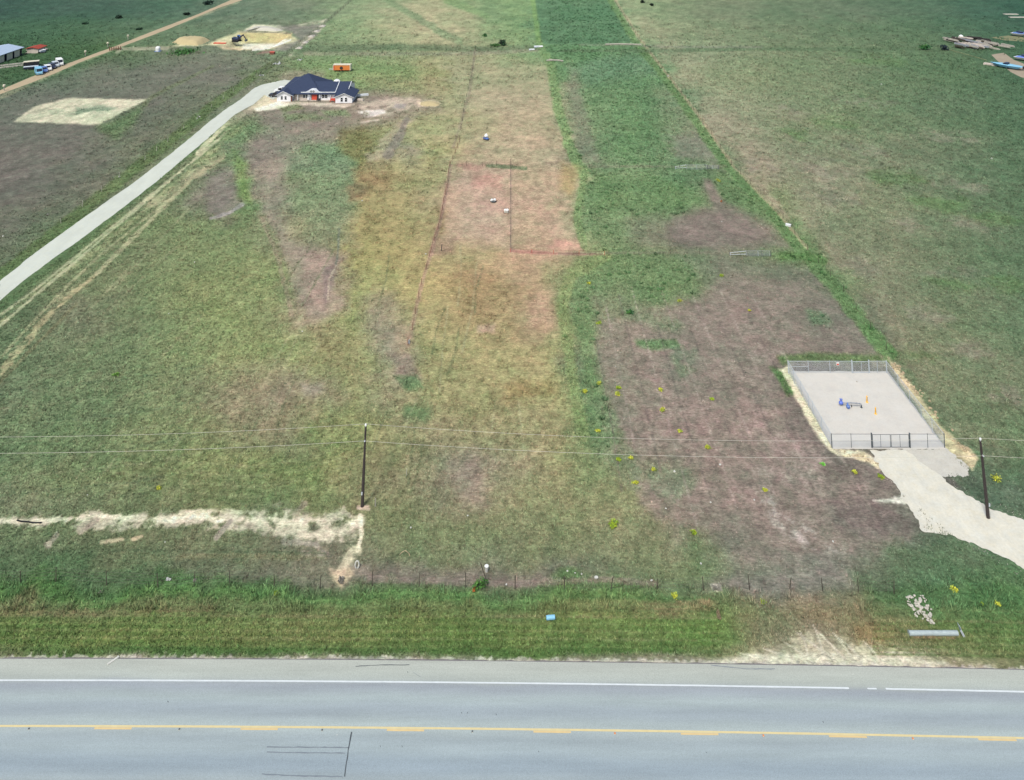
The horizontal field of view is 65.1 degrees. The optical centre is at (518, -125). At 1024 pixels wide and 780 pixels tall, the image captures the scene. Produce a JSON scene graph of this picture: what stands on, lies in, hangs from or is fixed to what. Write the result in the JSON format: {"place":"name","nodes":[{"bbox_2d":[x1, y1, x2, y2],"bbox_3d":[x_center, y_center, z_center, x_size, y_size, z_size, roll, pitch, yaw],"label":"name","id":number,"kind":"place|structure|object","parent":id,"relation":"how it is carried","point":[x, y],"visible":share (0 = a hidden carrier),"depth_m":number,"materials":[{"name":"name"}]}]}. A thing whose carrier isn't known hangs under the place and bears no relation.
{"place":"outdoors","nodes":[
{"label":"outdoors","id":0,"kind":"place"},
{"bbox_2d":[16,519,41,523],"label":"black hose","id":1,"kind":"object","parent":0,"point":[28,521],"visible":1,"depth_m":88.02,"materials":[{"name":"rubber"}]},
{"bbox_2d":[0,0,240,93],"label":"gravel road","id":2,"kind":"structure","parent":0,"point":[36,77],"depth_m":318.12,"materials":[{"name":"beige gravel"}]},
{"bbox_2d":[0,80,289,299],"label":"driveway","id":3,"kind":"structure","parent":0,"point":[60,243],"depth_m":176.31,"materials":[{"name":"grey concrete"}]},
{"bbox_2d":[268,91,278,96],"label":"parked car","id":4,"kind":"object","parent":3,"relation":"on","point":[273,94],"visible":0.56,"depth_m":256.68,"materials":[{"name":"paint"}]},
{"bbox_2d":[0,0,1023,669],"bbox_3d":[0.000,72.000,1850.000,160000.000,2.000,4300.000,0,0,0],"label":"ground","id":5,"kind":"structure","parent":0,"point":[864,510],"depth_m":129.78,"materials":[{"name":"green plant"}]},
{"bbox_2d":[0,64,22,68],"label":"beam stack","id":6,"kind":"object","parent":5,"relation":"on","point":[11,66],"visible":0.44,"depth_m":297.09,"materials":[{"name":"beige wood"}]},
{"bbox_2d":[1,62,22,65],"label":"beam stack","id":7,"kind":"object","parent":5,"relation":"on","point":[12,64],"visible":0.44,"depth_m":300.60,"materials":[{"name":"beige wood"}]},
{"bbox_2d":[0,44,23,62],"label":"farm shed","id":8,"kind":"structure","parent":5,"relation":"on","point":[9,51],"depth_m":312.00,"materials":[{"name":"metal"}]},
{"bbox_2d":[23,65,38,69],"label":"utility trailer","id":9,"kind":"object","parent":5,"relation":"on","point":[29,67],"visible":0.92,"depth_m":293.08,"materials":[{"name":"blue paint"}]},
{"bbox_2d":[23,60,39,65],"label":"utility trailer","id":10,"kind":"object","parent":5,"relation":"on","point":[31,63],"visible":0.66,"depth_m":297.57,"materials":[{"name":"paint"}]},
{"bbox_2d":[25,44,46,52],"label":"red roofed shed","id":11,"kind":"structure","parent":5,"relation":"on","point":[34,49],"depth_m":320.48,"materials":[{"name":"beige"}]},
{"bbox_2d":[34,66,42,74],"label":"parked van","id":12,"kind":"object","parent":5,"relation":"on","point":[38,70],"visible":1,"depth_m":285.65,"materials":[{"name":"blue paint"}]},
{"bbox_2d":[41,66,47,71],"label":"parked car","id":13,"kind":"object","parent":5,"relation":"on","point":[44,69],"visible":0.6,"depth_m":289.41,"materials":[{"name":"blue paint"}]},
{"bbox_2d":[48,62,55,68],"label":"parked car","id":14,"kind":"object","parent":5,"relation":"on","point":[52,64],"visible":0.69,"depth_m":294.86,"materials":[{"name":"blue paint"}]},
{"bbox_2d":[55,57,63,64],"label":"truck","id":15,"kind":"object","parent":5,"relation":"on","point":[60,60],"visible":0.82,"depth_m":299.58,"materials":[{"name":"white metal"}]},
{"bbox_2d":[154,46,161,51],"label":"white tank","id":16,"kind":"object","parent":5,"relation":"on","point":[157,48],"visible":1,"depth_m":323.49,"materials":[{"name":"plastic"}]},
{"bbox_2d":[60,74,256,222],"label":"wire fence","id":17,"kind":"object","parent":5,"relation":"on","point":[149,155],"visible":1,"depth_m":196.16,"materials":[{"name":"white metal"}]},
{"bbox_2d":[166,47,204,56],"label":"bush","id":18,"kind":"object","parent":5,"relation":"on","point":[185,51],"visible":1,"depth_m":319.82,"materials":[{"name":"green plant"}]},
{"bbox_2d":[172,36,209,45],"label":"spoil mound","id":19,"kind":"object","parent":5,"relation":"on","point":[192,40],"visible":1,"depth_m":338.89,"materials":[{"name":"beige sand"}]},
{"bbox_2d":[202,0,213,4],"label":"tree","id":20,"kind":"object","parent":5,"relation":"on","point":[207,2],"visible":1,"depth_m":440.26,"materials":[{"name":"green plant"}]},
{"bbox_2d":[232,34,247,41],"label":"excavator","id":21,"kind":"object","parent":5,"relation":"on","point":[237,38],"visible":1,"depth_m":342.09,"materials":[{"name":"blue metal"}]},
{"bbox_2d":[246,26,282,30],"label":"spoil mound","id":22,"kind":"object","parent":5,"relation":"on","point":[263,28],"visible":1,"depth_m":367.58,"materials":[{"name":"white soil"}]},
{"bbox_2d":[260,1,350,72],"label":"wire fence","id":23,"kind":"object","parent":5,"relation":"on","point":[302,40],"visible":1,"depth_m":343.68,"materials":[{"name":"metal"}]},
{"bbox_2d":[275,73,359,102],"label":"house","id":24,"kind":"structure","parent":5,"relation":"on","point":[309,87],"depth_m":254.75,"materials":[{"name":"blue"}]},
{"bbox_2d":[338,576,343,583],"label":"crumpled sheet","id":25,"kind":"object","parent":5,"relation":"on","point":[341,579],"visible":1,"depth_m":80.68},
{"bbox_2d":[333,63,351,71],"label":"orange trailer","id":26,"kind":"object","parent":5,"relation":"on","point":[342,66],"visible":1,"depth_m":290.28,"materials":[{"name":"paint"}]},
{"bbox_2d":[361,423,366,507],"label":"utility pole","id":27,"kind":"object","parent":5,"relation":"on","point":[363,482],"visible":1,"depth_m":90.20,"materials":[{"name":"brown wood"}]},
{"bbox_2d":[42,424,1021,440],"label":"power line","id":28,"kind":"object","parent":27,"relation":"attached to","point":[511,433],"visible":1,"depth_m":89.74,"materials":[{"name":"metal"}]},
{"bbox_2d":[60,441,1016,457],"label":"power line","id":29,"kind":"object","parent":27,"relation":"attached to","point":[523,450],"visible":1,"depth_m":89.41,"materials":[{"name":"metal"}]},
{"bbox_2d":[408,254,429,338],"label":"wire fence","id":30,"kind":"object","parent":5,"relation":"on","point":[417,299],"visible":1,"depth_m":131.35,"materials":[{"name":"brown metal"}]},
{"bbox_2d":[420,101,439,105],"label":"spoil mound","id":31,"kind":"object","parent":5,"relation":"on","point":[428,103],"visible":1,"depth_m":248.07,"materials":[{"name":"beige sand"}]},
{"bbox_2d":[431,163,449,246],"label":"wire fence","id":32,"kind":"object","parent":5,"relation":"on","point":[442,206],"visible":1,"depth_m":170.13,"materials":[{"name":"brown metal"}]},
{"bbox_2d":[0,567,893,593],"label":"wire fence","id":33,"kind":"object","parent":5,"relation":"on","point":[194,582],"visible":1,"depth_m":79.92,"materials":[{"name":"grey metal"}]},
{"bbox_2d":[472,576,487,591],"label":"bush","id":34,"kind":"object","parent":5,"relation":"on","point":[477,582],"visible":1,"depth_m":79.93,"materials":[{"name":"green plant"}]},
{"bbox_2d":[450,161,510,165],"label":"wire fence","id":35,"kind":"object","parent":5,"relation":"on","point":[481,163],"visible":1,"depth_m":196.28,"materials":[{"name":"metal"}]},
{"bbox_2d":[499,39,506,45],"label":"tree","id":36,"kind":"object","parent":5,"relation":"on","point":[502,42],"visible":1,"depth_m":334.22,"materials":[{"name":"green plant"}]},
{"bbox_2d":[510,159,510,250],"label":"wire fence","id":37,"kind":"object","parent":5,"relation":"on","point":[510,205],"visible":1,"depth_m":171.16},
{"bbox_2d":[32,0,1023,553],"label":"weed cover","id":38,"kind":"object","parent":5,"relation":"on","point":[604,398],"visible":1,"depth_m":182.53,"materials":[{"name":"green plant"}]},
{"bbox_2d":[546,614,554,620],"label":"blue barrel","id":39,"kind":"object","parent":5,"relation":"on","point":[550,617],"visible":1,"depth_m":76.43,"materials":[{"name":"blue paint"}]},
{"bbox_2d":[510,248,604,254],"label":"wire fence","id":40,"kind":"object","parent":5,"relation":"on","point":[553,251],"visible":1,"depth_m":150.41,"materials":[{"name":"grey metal"}]},
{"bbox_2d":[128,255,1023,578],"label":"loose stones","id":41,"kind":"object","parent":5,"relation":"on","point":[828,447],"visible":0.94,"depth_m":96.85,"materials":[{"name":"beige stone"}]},
{"bbox_2d":[608,518,618,528],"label":"bush","id":42,"kind":"object","parent":5,"relation":"on","point":[613,524],"visible":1,"depth_m":87.70,"materials":[{"name":"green plant"}]},
{"bbox_2d":[605,43,640,44],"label":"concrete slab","id":43,"kind":"object","parent":5,"relation":"on","point":[621,44],"visible":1,"depth_m":335.96,"materials":[{"name":"grey concrete"}]},
{"bbox_2d":[671,592,677,599],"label":"yellow weed","id":44,"kind":"object","parent":5,"relation":"on","point":[674,594],"visible":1,"depth_m":79.04,"materials":[{"name":"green plant"}]},
{"bbox_2d":[711,583,721,590],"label":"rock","id":45,"kind":"object","parent":5,"relation":"on","point":[717,587],"visible":1,"depth_m":79.83,"materials":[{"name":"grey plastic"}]},
{"bbox_2d":[716,609,720,619],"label":"crumpled sheet","id":46,"kind":"object","parent":5,"relation":"on","point":[718,614],"visible":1,"depth_m":76.91,"materials":[{"name":"brown"}]},
{"bbox_2d":[730,251,769,255],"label":"livestock gate","id":47,"kind":"structure","parent":5,"relation":"on","point":[751,254],"depth_m":149.61,"materials":[{"name":"metal"}]},
{"bbox_2d":[617,5,886,350],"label":"wire fence","id":48,"kind":"object","parent":5,"relation":"on","point":[775,204],"visible":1,"depth_m":163.75,"materials":[{"name":"grey metal"}]},
{"bbox_2d":[791,371,945,448],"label":"gravel pad","id":49,"kind":"object","parent":5,"relation":"on","point":[896,409],"visible":0.99,"depth_m":106.45,"materials":[{"name":"gravel"}]},
{"bbox_2d":[839,398,862,408],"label":"valve pipework","id":50,"kind":"object","parent":49,"relation":"on","point":[841,402],"visible":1,"depth_m":107.15,"materials":[{"name":"blue metal"}]},
{"bbox_2d":[788,360,944,447],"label":"chain link fence","id":51,"kind":"object","parent":49,"relation":"on","point":[821,420],"visible":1,"depth_m":104.05,"materials":[{"name":"grey metal"}]},
{"bbox_2d":[877,473,884,479],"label":"yellow weed","id":52,"kind":"object","parent":5,"relation":"on","point":[880,476],"visible":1,"depth_m":94.59,"materials":[{"name":"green plant"}]},
{"bbox_2d":[919,43,932,49],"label":"bush","id":53,"kind":"object","parent":5,"relation":"on","point":[925,46],"visible":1,"depth_m":326.56,"materials":[{"name":"green plant"}]},
{"bbox_2d":[890,449,968,476],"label":"pad apron","id":54,"kind":"object","parent":5,"relation":"on","point":[935,460],"visible":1,"depth_m":97.20,"materials":[{"name":"grey concrete"}]},
{"bbox_2d":[907,622,964,636],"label":"culvert pipe","id":55,"kind":"object","parent":5,"relation":"on","point":[933,632],"visible":1,"depth_m":74.91,"materials":[{"name":"metal"}]},
{"bbox_2d":[939,45,948,49],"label":"bush","id":56,"kind":"object","parent":5,"relation":"on","point":[944,47],"visible":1,"depth_m":325.25,"materials":[{"name":"green plant"}]},
{"bbox_2d":[870,449,1023,568],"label":"access drive","id":57,"kind":"structure","parent":5,"relation":"on","point":[959,514],"depth_m":89.69,"materials":[{"name":"gravel"}]},
{"bbox_2d":[949,585,958,593],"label":"yellow weed","id":58,"kind":"object","parent":5,"relation":"on","point":[955,589],"visible":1,"depth_m":79.60,"materials":[{"name":"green plant"}]},
{"bbox_2d":[979,438,990,518],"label":"utility pole","id":59,"kind":"object","parent":5,"relation":"on","point":[987,506],"visible":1,"depth_m":88.57,"materials":[{"name":"brown wood"}]},
{"bbox_2d":[989,473,1001,482],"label":"yellow weed","id":60,"kind":"object","parent":5,"relation":"on","point":[996,477],"visible":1,"depth_m":94.15,"materials":[{"name":"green plant"}]},
{"bbox_2d":[1011,31,1023,35],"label":"boat","id":61,"kind":"object","parent":5,"relation":"on","point":[1020,33],"visible":1,"depth_m":353.69,"materials":[{"name":"blue plastic"}]},
{"bbox_2d":[1014,54,1023,59],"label":"boat","id":62,"kind":"object","parent":5,"relation":"on","point":[1021,57],"visible":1,"depth_m":307.84,"materials":[{"name":"blue plastic"}]},
{"bbox_2d":[0,659,1023,779],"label":"highway","id":63,"kind":"structure","parent":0,"point":[133,753],"depth_m":67.38,"materials":[{"name":"grey asphalt"}]},
{"bbox_2d":[94,727,131,728],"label":"dash line","id":64,"kind":"object","parent":63,"relation":"on","point":[113,728],"visible":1,"depth_m":66.75,"materials":[{"name":"yellow paint"}]},
{"bbox_2d":[240,728,277,729],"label":"dash line","id":65,"kind":"object","parent":63,"relation":"on","point":[259,729],"visible":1,"depth_m":66.67,"materials":[{"name":"yellow paint"}]},
{"bbox_2d":[262,773,342,776],"bbox_3d":[-17.025,70.944,63.248,6.459,0.001,0.155,0,0,2],"label":"road crack","id":66,"kind":"object","parent":63,"relation":"on","point":[303,775],"visible":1,"depth_m":63.26,"materials":[{"name":"grey asphalt"}]},
{"bbox_2d":[267,751,344,753],"bbox_3d":[-17.152,70.944,64.907,6.388,0.001,0.116,0,0,1],"label":"road crack","id":67,"kind":"object","parent":63,"relation":"on","point":[304,752],"visible":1,"depth_m":64.92,"materials":[{"name":"grey asphalt"}]},
{"bbox_2d":[267,746,348,747],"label":"road crack","id":68,"kind":"object","parent":63,"relation":"on","point":[305,747],"visible":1,"depth_m":65.29,"materials":[{"name":"grey asphalt"}]},
{"bbox_2d":[344,732,351,776],"bbox_3d":[-13.738,70.944,64.835,0.128,0.001,3.301,0,0,-2],"label":"road crack","id":69,"kind":"object","parent":63,"relation":"on","point":[347,754],"visible":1,"depth_m":64.73,"materials":[{"name":"grey asphalt"}]},
{"bbox_2d":[387,729,423,730],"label":"dash line","id":70,"kind":"object","parent":63,"relation":"on","point":[405,729],"visible":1,"depth_m":66.63,"materials":[{"name":"yellow paint"}]},
{"bbox_2d":[0,679,848,688],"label":"edge line","id":71,"kind":"object","parent":63,"relation":"on","point":[422,682],"visible":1,"depth_m":70.55,"materials":[{"name":"white paint"}]},
{"bbox_2d":[0,725,1023,738],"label":"line","id":72,"kind":"object","parent":63,"relation":"on","point":[553,729],"visible":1,"depth_m":66.67,"materials":[{"name":"yellow paint"}]},
{"bbox_2d":[0,657,1023,669],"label":"asphalt edge","id":73,"kind":"object","parent":63,"relation":"on","point":[488,660],"visible":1,"depth_m":72.54,"materials":[{"name":"grey asphalt"}]},
{"bbox_2d":[533,731,570,732],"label":"dash line","id":74,"kind":"object","parent":63,"relation":"on","point":[551,731],"visible":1,"depth_m":66.47,"materials":[{"name":"yellow paint"}]},
{"bbox_2d":[681,733,717,734],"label":"dash line","id":75,"kind":"object","parent":63,"relation":"on","point":[699,733],"visible":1,"depth_m":66.32,"materials":[{"name":"yellow paint"}]},
{"bbox_2d":[711,665,774,668],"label":"road crack","id":76,"kind":"object","parent":63,"relation":"on","point":[735,667],"visible":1,"depth_m":71.89,"materials":[{"name":"grey asphalt"}]},
{"bbox_2d":[829,735,866,737],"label":"dash line","id":77,"kind":"object","parent":63,"relation":"on","point":[848,736],"visible":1,"depth_m":66.13,"materials":[{"name":"yellow paint"}]},
{"bbox_2d":[886,688,1023,692],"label":"edge line","id":78,"kind":"object","parent":63,"relation":"on","point":[953,690],"visible":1,"depth_m":69.86,"materials":[{"name":"white paint"}]},
{"bbox_2d":[978,738,1016,740],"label":"dash line","id":79,"kind":"object","parent":63,"relation":"on","point":[997,739],"visible":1,"depth_m":65.90,"materials":[{"name":"yellow paint"}]},
{"bbox_2d":[708,165,717,168],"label":"livestock gate","id":80,"kind":"structure","parent":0,"point":[712,166],"depth_m":194.18,"materials":[{"name":"metal"}]},
{"bbox_2d":[991,35,1023,40],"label":"dirt track","id":81,"kind":"structure","parent":0,"point":[1011,38],"depth_m":349.39,"materials":[{"name":"beige soil"}]},
{"bbox_2d":[992,53,1023,77],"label":"dirt track","id":82,"kind":"structure","parent":0,"point":[1001,57],"depth_m":304.56,"materials":[{"name":"beige soil"}]},
{"bbox_2d":[991,62,1023,68],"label":"boat","id":83,"kind":"object","parent":82,"relation":"on","point":[1008,65],"visible":1,"depth_m":294.93,"materials":[{"name":"blue paint"}]}
]}

